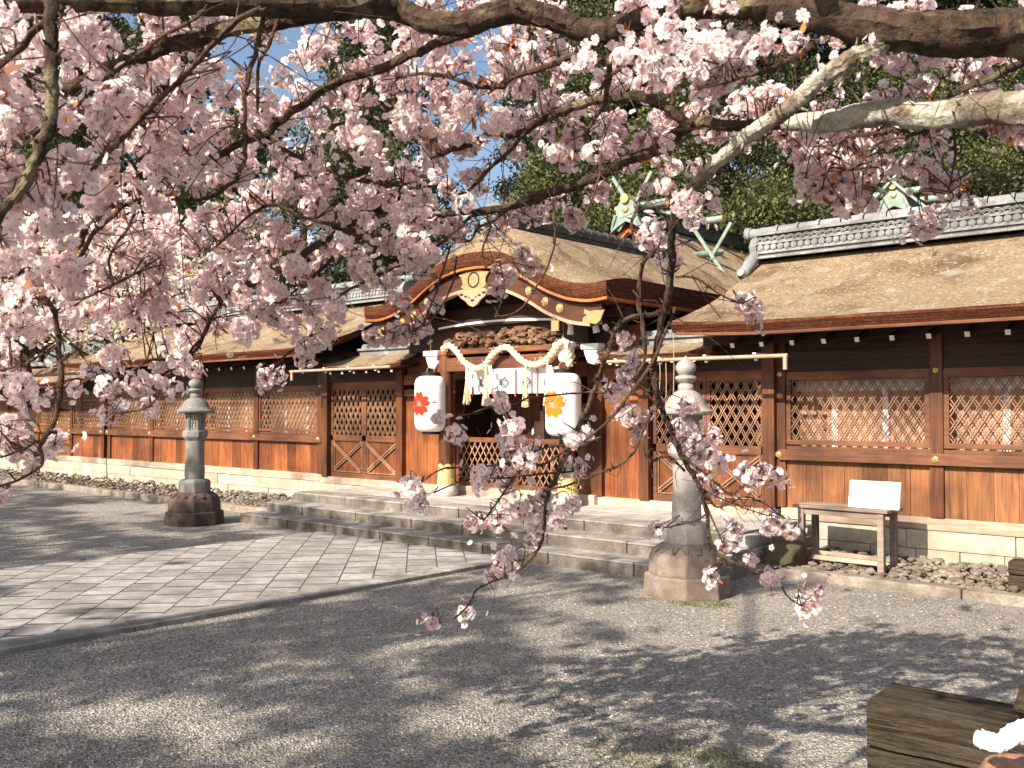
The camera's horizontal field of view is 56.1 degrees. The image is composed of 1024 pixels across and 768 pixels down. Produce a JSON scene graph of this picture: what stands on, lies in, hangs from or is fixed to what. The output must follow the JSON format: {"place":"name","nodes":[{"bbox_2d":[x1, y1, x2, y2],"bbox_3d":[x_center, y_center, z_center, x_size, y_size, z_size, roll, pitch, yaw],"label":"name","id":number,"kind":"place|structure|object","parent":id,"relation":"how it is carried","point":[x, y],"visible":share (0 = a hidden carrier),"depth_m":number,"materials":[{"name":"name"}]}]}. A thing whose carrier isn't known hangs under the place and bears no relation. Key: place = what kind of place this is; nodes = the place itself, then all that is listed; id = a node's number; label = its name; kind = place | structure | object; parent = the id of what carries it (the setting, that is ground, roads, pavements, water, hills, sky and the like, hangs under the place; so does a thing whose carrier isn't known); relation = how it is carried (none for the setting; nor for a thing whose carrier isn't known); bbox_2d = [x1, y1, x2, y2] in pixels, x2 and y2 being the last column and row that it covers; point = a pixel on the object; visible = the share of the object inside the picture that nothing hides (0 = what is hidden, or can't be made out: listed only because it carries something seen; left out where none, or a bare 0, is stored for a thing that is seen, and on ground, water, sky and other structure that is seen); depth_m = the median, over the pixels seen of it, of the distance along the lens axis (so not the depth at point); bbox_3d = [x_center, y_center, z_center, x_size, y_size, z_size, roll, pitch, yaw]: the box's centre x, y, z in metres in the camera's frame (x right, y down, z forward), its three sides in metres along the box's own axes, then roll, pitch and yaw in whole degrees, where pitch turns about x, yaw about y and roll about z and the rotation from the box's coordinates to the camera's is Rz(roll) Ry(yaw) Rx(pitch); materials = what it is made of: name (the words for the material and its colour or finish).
{"place":"outdoors","nodes":[
{"label":"outdoors","id":0,"kind":"place"},
{"bbox_2d":[0,531,490,640],"bbox_3d":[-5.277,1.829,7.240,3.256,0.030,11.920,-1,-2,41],"label":"path","id":1,"kind":"structure","parent":0,"point":[363,550],"depth_m":9.39,"materials":[{"name":"stone"}]},
{"bbox_2d":[0,482,1023,767],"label":"ground","id":2,"kind":"structure","parent":0,"point":[50,526],"depth_m":6.14,"materials":[{"name":"grey gravel"}]},
{"bbox_2d":[0,13,93,282],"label":"evergreen tree","id":3,"kind":"object","parent":2,"relation":"on","point":[31,26],"depth_m":38.40,"materials":[{"name":"green plant"}]},
{"bbox_2d":[0,14,114,362],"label":"evergreen tree","id":4,"kind":"object","parent":2,"relation":"on","point":[27,149],"visible":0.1,"depth_m":29.50,"materials":[{"name":"green plant"}]},
{"bbox_2d":[0,360,119,480],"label":"corridor","id":5,"kind":"object","parent":2,"relation":"on","point":[88,456],"visible":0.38,"depth_m":23.16,"materials":[{"name":"brown wood"}]},
{"bbox_2d":[0,394,16,421],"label":"lattice window","id":6,"kind":"structure","parent":5,"relation":"in","point":[2,403],"depth_m":26.13,"materials":[{"name":"brown wood"}]},
{"bbox_2d":[9,405,47,426],"bbox_3d":[-12.743,0.734,25.277,1.824,0.980,0.260,-1,-2,41],"label":"lattice window","id":7,"kind":"structure","parent":5,"relation":"in","point":[11,408],"depth_m":25.60,"materials":[{"name":"brown wood"}]},
{"bbox_2d":[39,392,80,427],"bbox_3d":[-11.294,0.700,23.995,1.774,0.980,0.260,-1,-2,41],"label":"lattice window","id":8,"kind":"structure","parent":5,"relation":"in","point":[63,421],"depth_m":23.94,"materials":[{"name":"brown wood"}]},
{"bbox_2d":[73,391,101,428],"bbox_3d":[-9.957,0.668,22.813,1.524,0.980,0.260,-1,-2,41],"label":"lattice window","id":9,"kind":"structure","parent":5,"relation":"in","point":[90,420],"depth_m":22.83,"materials":[{"name":"brown wood"}]},
{"bbox_2d":[0,207,148,472],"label":"flowering cherry","id":10,"kind":"object","parent":2,"relation":"on","point":[26,351],"visible":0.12,"depth_m":24.70,"materials":[{"name":"pink plant"}]},
{"bbox_2d":[41,13,135,359],"bbox_3d":[-17.762,-6.686,39.722,5.848,18.842,8.087,1,-2,-27],"label":"evergreen tree","id":11,"kind":"object","parent":2,"relation":"on","point":[79,69],"depth_m":39.15,"materials":[{"name":"green plant"}]},
{"bbox_2d":[33,211,242,355],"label":"flowering cherry","id":12,"kind":"object","parent":2,"relation":"on","point":[125,338],"visible":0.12,"depth_m":23.16,"materials":[{"name":"pink plant"}]},
{"bbox_2d":[61,31,224,356],"bbox_3d":[-12.590,-4.759,32.802,7.124,14.580,6.618,-1,-2,41],"label":"evergreen tree","id":13,"kind":"object","parent":2,"relation":"on","point":[126,155],"visible":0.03,"depth_m":32.83,"materials":[{"name":"green plant"}]},
{"bbox_2d":[106,14,216,291],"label":"evergreen tree","id":14,"kind":"object","parent":2,"relation":"on","point":[127,29],"visible":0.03,"depth_m":38.71,"materials":[{"name":"green plant"}]},
{"bbox_2d":[164,379,223,526],"bbox_3d":[-4.610,0.970,13.965,0.776,2.165,0.776,0,-2,5],"label":"stone lantern","id":15,"kind":"object","parent":2,"relation":"on","point":[194,501],"visible":0.98,"depth_m":13.81,"materials":[{"name":"grey stone"}]},
{"bbox_2d":[142,91,317,329],"bbox_3d":[-8.819,-3.367,30.913,5.919,11.714,5.340,0,-2,-7],"label":"evergreen tree","id":16,"kind":"object","parent":2,"relation":"on","point":[260,150],"visible":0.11,"depth_m":30.01,"materials":[{"name":"green plant"}]},
{"bbox_2d":[169,191,307,299],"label":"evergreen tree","id":17,"kind":"object","parent":2,"relation":"on","point":[240,261],"visible":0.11,"depth_m":24.65,"materials":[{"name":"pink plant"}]},
{"bbox_2d":[63,272,418,497],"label":"corridor hall","id":18,"kind":"structure","parent":2,"relation":"on","point":[268,441],"depth_m":18.41,"materials":[{"name":"brown wood"}]},
{"bbox_2d":[111,390,161,430],"bbox_3d":[-8.388,0.631,21.425,1.794,0.980,0.260,-1,-2,41],"label":"lattice window","id":19,"kind":"structure","parent":18,"relation":"in","point":[135,421],"depth_m":21.37,"materials":[{"name":"brown wood"}]},
{"bbox_2d":[154,389,211,432],"bbox_3d":[-6.913,0.596,20.120,1.874,0.980,0.260,-1,-2,41],"label":"lattice window","id":20,"kind":"structure","parent":18,"relation":"in","point":[173,420],"depth_m":20.27,"materials":[{"name":"brown wood"}]},
{"bbox_2d":[204,387,265,433],"bbox_3d":[-5.441,0.562,18.818,1.784,0.980,0.260,-1,-2,41],"label":"lattice window","id":21,"kind":"structure","parent":18,"relation":"in","point":[234,412],"depth_m":18.78,"materials":[{"name":"brown wood"}]},
{"bbox_2d":[259,385,316,435],"bbox_3d":[-3.992,0.527,17.537,1.814,0.980,0.260,-1,-2,41],"label":"lattice window","id":22,"kind":"structure","parent":18,"relation":"in","point":[294,412],"depth_m":17.51,"materials":[{"name":"brown wood"}]},
{"bbox_2d":[0,558,519,655],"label":"path kerb","id":23,"kind":"structure","parent":2,"relation":"on","point":[18,645],"depth_m":7.76,"materials":[{"name":"stone"}]},
{"bbox_2d":[223,145,392,293],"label":"evergreen tree","id":24,"kind":"object","parent":2,"relation":"on","point":[303,237],"visible":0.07,"depth_m":26.95,"materials":[{"name":"green plant"}]},
{"bbox_2d":[258,56,448,284],"bbox_3d":[-4.919,-3.858,29.619,6.180,12.660,5.078,0,-2,-14],"label":"evergreen tree","id":25,"kind":"object","parent":2,"relation":"on","point":[328,145],"visible":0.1,"depth_m":29.19,"materials":[{"name":"green plant"}]},
{"bbox_2d":[307,17,423,279],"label":"evergreen tree","id":26,"kind":"object","parent":2,"relation":"on","point":[351,50],"visible":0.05,"depth_m":39.41,"materials":[{"name":"green plant"}]},
{"bbox_2d":[343,19,469,272],"bbox_3d":[-4.200,-5.446,33.692,6.040,16.007,4.733,-1,-2,41],"label":"evergreen tree","id":27,"kind":"object","parent":2,"relation":"on","point":[387,29],"visible":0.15,"depth_m":33.27,"materials":[{"name":"green plant"}]},
{"bbox_2d":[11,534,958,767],"bbox_3d":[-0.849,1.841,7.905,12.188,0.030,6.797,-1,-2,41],"label":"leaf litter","id":28,"kind":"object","parent":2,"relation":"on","point":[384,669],"visible":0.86,"depth_m":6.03,"materials":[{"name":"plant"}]},
{"bbox_2d":[0,467,1023,593],"bbox_3d":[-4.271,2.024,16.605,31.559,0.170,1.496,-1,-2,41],"label":"river stones","id":29,"kind":"object","parent":2,"relation":"on","point":[918,568],"visible":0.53,"depth_m":9.67,"materials":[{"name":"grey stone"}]},
{"bbox_2d":[763,540,810,566],"bbox_3d":[2.825,1.815,9.874,0.306,0.366,0.620,-1,-2,41],"label":"boulder","id":30,"kind":"object","parent":29,"relation":"on","point":[782,553],"visible":0.65,"depth_m":9.72,"materials":[{"name":"brown stone"}]},
{"bbox_2d":[793,502,902,572],"bbox_3d":[3.455,1.576,9.903,1.000,0.636,0.410,-1,-2,43],"label":"wooden table","id":31,"kind":"object","parent":29,"relation":"on","point":[815,510],"visible":0.76,"depth_m":9.75,"materials":[{"name":"brown wood"}]},
{"bbox_2d":[848,480,901,510],"bbox_3d":[3.641,1.113,9.643,0.520,0.272,0.096,-1,-2,44],"label":"notice board","id":32,"kind":"object","parent":31,"relation":"on","point":[883,495],"visible":1,"depth_m":9.62,"materials":[{"name":"white"}]},
{"bbox_2d":[1008,558,1023,592],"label":"squared timber","id":33,"kind":"object","parent":29,"relation":"on","point":[1016,571],"visible":0.76,"depth_m":8.50,"materials":[{"name":"brown wood"}]},
{"bbox_2d":[0,0,1023,635],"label":"cherry tree","id":34,"kind":"object","parent":2,"relation":"on","point":[978,42],"visible":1,"depth_m":3.40,"materials":[{"name":"pink plant"}]},
{"bbox_2d":[0,477,1023,607],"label":"gutter kerb","id":35,"kind":"structure","parent":2,"relation":"on","point":[938,590],"depth_m":9.02,"materials":[{"name":"stone"}]},
{"bbox_2d":[240,483,811,579],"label":"stone steps","id":36,"kind":"structure","parent":2,"relation":"on","point":[605,539],"depth_m":11.56,"materials":[{"name":"stone"}]},
{"bbox_2d":[289,202,791,518],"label":"shrine gate","id":37,"kind":"structure","parent":36,"relation":"on","point":[372,435],"depth_m":13.25,"materials":[{"name":"brown wood"}]},
{"bbox_2d":[331,381,363,478],"bbox_3d":[-2.784,0.775,16.302,0.871,1.620,0.068,-1,-2,41],"label":"side door","id":38,"kind":"structure","parent":37,"relation":"in","point":[347,451],"depth_m":16.31,"materials":[{"name":"brown wood"}]},
{"bbox_2d":[364,380,395,480],"bbox_3d":[-2.129,0.759,15.723,0.871,1.620,0.068,-1,-2,41],"label":"side door","id":39,"kind":"structure","parent":37,"relation":"in","point":[379,451],"depth_m":15.76,"materials":[{"name":"brown wood"}]},
{"bbox_2d":[414,334,445,434],"bbox_3d":[-1.195,-0.007,14.078,0.467,1.495,0.471,-1,-2,41],"label":"paper lantern","id":40,"kind":"object","parent":37,"relation":"hanging from","point":[429,387],"visible":0.99,"depth_m":13.88,"materials":[{"name":"white paper"}]},
{"bbox_2d":[440,337,574,407],"bbox_3d":[-0.116,-0.147,13.120,2.435,0.944,0.206,-1,-2,41],"label":"straw rope","id":41,"kind":"object","parent":37,"relation":"hanging from","point":[525,363],"visible":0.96,"depth_m":13.12,"materials":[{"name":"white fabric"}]},
{"bbox_2d":[468,367,559,396],"bbox_3d":[-0.017,-0.022,13.155,1.744,0.385,0.046,-1,-2,41],"label":"crested curtain","id":42,"kind":"object","parent":37,"relation":"hanging from","point":[509,380],"visible":0.68,"depth_m":13.14,"materials":[{"name":"white fabric"}]},
{"bbox_2d":[456,437,587,493],"bbox_3d":[0.101,1.135,13.678,2.490,0.720,0.060,-1,-2,41],"label":"low lattice door","id":43,"kind":"structure","parent":37,"relation":"in","point":[584,490],"depth_m":13.74,"materials":[{"name":"brown wood"}]},
{"bbox_2d":[528,411,549,438],"bbox_3d":[0.426,0.648,14.565,0.320,0.480,0.200,-1,-2,41],"label":"wooden post","id":44,"kind":"object","parent":37,"relation":"attached to","point":[540,429],"visible":0.5,"depth_m":14.44,"materials":[{"name":"brown wood"}]},
{"bbox_2d":[545,357,580,439],"bbox_3d":[0.662,-0.041,12.435,0.467,1.515,0.471,-1,-2,41],"label":"paper lantern","id":45,"kind":"object","parent":37,"relation":"hanging from","point":[556,381],"visible":0.89,"depth_m":12.23,"materials":[{"name":"white paper"}]},
{"bbox_2d":[550,403,586,488],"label":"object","id":46,"kind":"object","parent":37,"relation":"on","point":[582,452],"visible":0.06,"depth_m":14.07,"materials":[{"name":"brown wood"}]},
{"bbox_2d":[665,362,666,403],"bbox_3d":[1.815,-0.012,11.323,0.022,0.580,0.009,-1,-2,41],"label":"hanging cord","id":47,"kind":"object","parent":37,"relation":"hanging from","point":[666,381],"visible":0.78,"depth_m":11.32,"materials":[{"name":"fabric"}]},
{"bbox_2d":[673,333,673,392],"bbox_3d":[1.893,-0.221,11.259,0.025,1.042,0.009,-1,-2,41],"label":"hanging cord","id":48,"kind":"object","parent":37,"relation":"hanging from","point":[673,357],"visible":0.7,"depth_m":11.26,"materials":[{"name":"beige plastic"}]},
{"bbox_2d":[653,371,706,502],"bbox_3d":[2.094,0.660,11.988,0.768,1.620,0.068,-1,-2,41],"label":"side door","id":49,"kind":"structure","parent":37,"relation":"in","point":[662,468],"depth_m":12.13,"materials":[{"name":"brown wood"}]},
{"bbox_2d":[706,369,762,507],"bbox_3d":[2.673,0.646,11.476,0.768,1.620,0.068,-1,-2,41],"label":"side door","id":50,"kind":"structure","parent":37,"relation":"in","point":[754,454],"depth_m":11.47,"materials":[{"name":"brown wood"}]},
{"bbox_2d":[487,34,577,204],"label":"evergreen tree","id":51,"kind":"object","parent":2,"relation":"on","point":[526,141],"visible":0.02,"depth_m":35.65,"materials":[{"name":"green plant"}]},
{"bbox_2d":[490,138,609,234],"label":"evergreen tree","id":52,"kind":"object","parent":2,"relation":"on","point":[543,172],"visible":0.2,"depth_m":26.04,"materials":[{"name":"green plant"}]},
{"bbox_2d":[489,0,645,229],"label":"evergreen tree","id":53,"kind":"object","parent":2,"relation":"on","point":[509,97],"visible":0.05,"depth_m":39.67,"materials":[{"name":"green plant"}]},
{"bbox_2d":[513,0,675,231],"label":"evergreen tree","id":54,"kind":"object","parent":2,"relation":"on","point":[582,82],"visible":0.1,"depth_m":31.13,"materials":[{"name":"green plant"}]},
{"bbox_2d":[575,163,677,234],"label":"evergreen tree","id":55,"kind":"object","parent":2,"relation":"on","point":[605,223],"visible":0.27,"depth_m":23.81,"materials":[{"name":"green plant"}]},
{"bbox_2d":[573,0,732,213],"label":"evergreen tree","id":56,"kind":"object","parent":2,"relation":"on","point":[628,106],"visible":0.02,"depth_m":38.58,"materials":[{"name":"green plant"}]},
{"bbox_2d":[603,56,754,232],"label":"evergreen tree","id":57,"kind":"object","parent":2,"relation":"on","point":[681,154],"visible":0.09,"depth_m":27.34,"materials":[{"name":"green plant"}]},
{"bbox_2d":[643,356,730,602],"bbox_3d":[1.568,0.828,8.635,0.722,2.165,0.722,0,-2,-11],"label":"stone lantern","id":58,"kind":"object","parent":2,"relation":"on","point":[679,555],"visible":0.65,"depth_m":8.46,"materials":[{"name":"grey stone"}]},
{"bbox_2d":[625,18,795,219],"bbox_3d":[7.865,-7.913,39.389,8.518,21.257,6.105,-1,-2,41],"label":"evergreen tree","id":59,"kind":"object","parent":2,"relation":"on","point":[728,189],"visible":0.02,"depth_m":38.38,"materials":[{"name":"green plant"}]},
{"bbox_2d":[643,18,830,224],"bbox_3d":[7.736,-5.035,33.029,7.259,15.202,6.239,-1,-2,41],"label":"evergreen tree","id":60,"kind":"object","parent":2,"relation":"on","point":[760,79],"visible":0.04,"depth_m":32.46,"materials":[{"name":"green plant"}]},
{"bbox_2d":[702,166,834,281],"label":"evergreen tree","id":61,"kind":"object","parent":2,"relation":"on","point":[759,204],"visible":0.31,"depth_m":23.30,"materials":[{"name":"green plant"}]},
{"bbox_2d":[706,18,897,204],"bbox_3d":[11.023,-8.221,39.778,8.991,21.897,7.010,-1,-2,41],"label":"evergreen tree","id":62,"kind":"object","parent":2,"relation":"on","point":[807,66],"visible":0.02,"depth_m":37.54,"materials":[{"name":"green plant"}]},
{"bbox_2d":[727,132,894,224],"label":"evergreen tree","id":63,"kind":"object","parent":2,"relation":"on","point":[777,156],"visible":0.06,"depth_m":26.95,"materials":[{"name":"green plant"}]},
{"bbox_2d":[670,192,1023,573],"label":"corridor hall","id":64,"kind":"structure","parent":2,"relation":"on","point":[906,365],"depth_m":10.30,"materials":[{"name":"brown wood"}]},
{"bbox_2d":[786,368,929,452],"bbox_3d":[3.835,0.343,10.615,1.594,0.980,0.260,-1,-2,41],"label":"lattice window","id":65,"kind":"structure","parent":64,"relation":"in","point":[875,413],"depth_m":10.58,"materials":[{"name":"brown wood"}]},
{"bbox_2d":[943,366,1023,455],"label":"lattice window","id":66,"kind":"structure","parent":64,"relation":"in","point":[984,415],"depth_m":9.75,"materials":[{"name":"brown wood"}]},
{"bbox_2d":[764,0,933,213],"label":"evergreen tree","id":67,"kind":"object","parent":2,"relation":"on","point":[826,50],"visible":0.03,"depth_m":39.43,"materials":[{"name":"green plant"}]},
{"bbox_2d":[817,43,961,212],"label":"evergreen tree","id":68,"kind":"object","parent":2,"relation":"on","point":[865,77],"visible":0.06,"depth_m":33.88,"materials":[{"name":"green plant"}]},
{"bbox_2d":[853,0,1018,190],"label":"evergreen tree","id":69,"kind":"object","parent":2,"relation":"on","point":[956,4],"visible":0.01,"depth_m":38.32,"materials":[{"name":"green plant"}]},
{"bbox_2d":[856,58,1023,209],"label":"evergreen tree","id":70,"kind":"object","parent":2,"relation":"on","point":[994,165],"visible":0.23,"depth_m":27.71,"materials":[{"name":"green plant"}]},
{"bbox_2d":[866,683,1023,767],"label":"squared timber","id":71,"kind":"object","parent":2,"relation":"on","point":[908,726],"visible":0.84,"depth_m":3.94,"materials":[{"name":"brown wood"}]},
{"bbox_2d":[1013,673,1023,718],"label":"leaning post","id":72,"kind":"object","parent":71,"relation":"on","point":[1018,708],"visible":1,"depth_m":3.61,"materials":[{"name":"brown wood"}]},
{"bbox_2d":[917,0,1023,192],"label":"evergreen tree","id":73,"kind":"object","parent":2,"relation":"on","point":[1009,3],"visible":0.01,"depth_m":38.43,"materials":[{"name":"green plant"}]},
{"bbox_2d":[956,68,1023,199],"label":"evergreen tree","id":74,"kind":"object","parent":2,"relation":"on","point":[1008,83],"visible":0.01,"depth_m":30.18,"materials":[{"name":"green plant"}]},
{"bbox_2d":[958,62,1023,197],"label":"evergreen tree","id":75,"kind":"object","parent":2,"relation":"on","point":[985,134],"visible":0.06,"depth_m":32.01,"materials":[{"name":"green plant"}]},
{"bbox_2d":[979,753,1023,767],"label":"rounded post","id":76,"kind":"object","parent":2,"relation":"on","point":[1007,760],"visible":1,"depth_m":2.31,"materials":[{"name":"brown wood"}]},
{"bbox_2d":[973,719,1023,752],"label":"folded paper","id":77,"kind":"object","parent":76,"relation":"on","point":[1009,736],"visible":1,"depth_m":2.19,"materials":[{"name":"white paper"}]},
{"bbox_2d":[1,0,1022,360],"label":"sky","id":78,"kind":"structure","parent":0,"point":[276,51],"materials":[{"name":"blue"}]},
{"bbox_2d":[517,597,802,767],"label":"grass","id":79,"kind":"structure","parent":0,"point":[719,605],"depth_m":4.60,"materials":[{"name":"green plant"}]},
{"bbox_2d":[610,171,757,291],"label":"worship hall","id":80,"kind":"structure","parent":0,"point":[704,246],"depth_m":20.40,"materials":[{"name":"green"}]},
{"bbox_2d":[859,175,949,214],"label":"hall","id":81,"kind":"structure","parent":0,"point":[896,197],"depth_m":21.45,"materials":[{"name":"green"}]}
]}

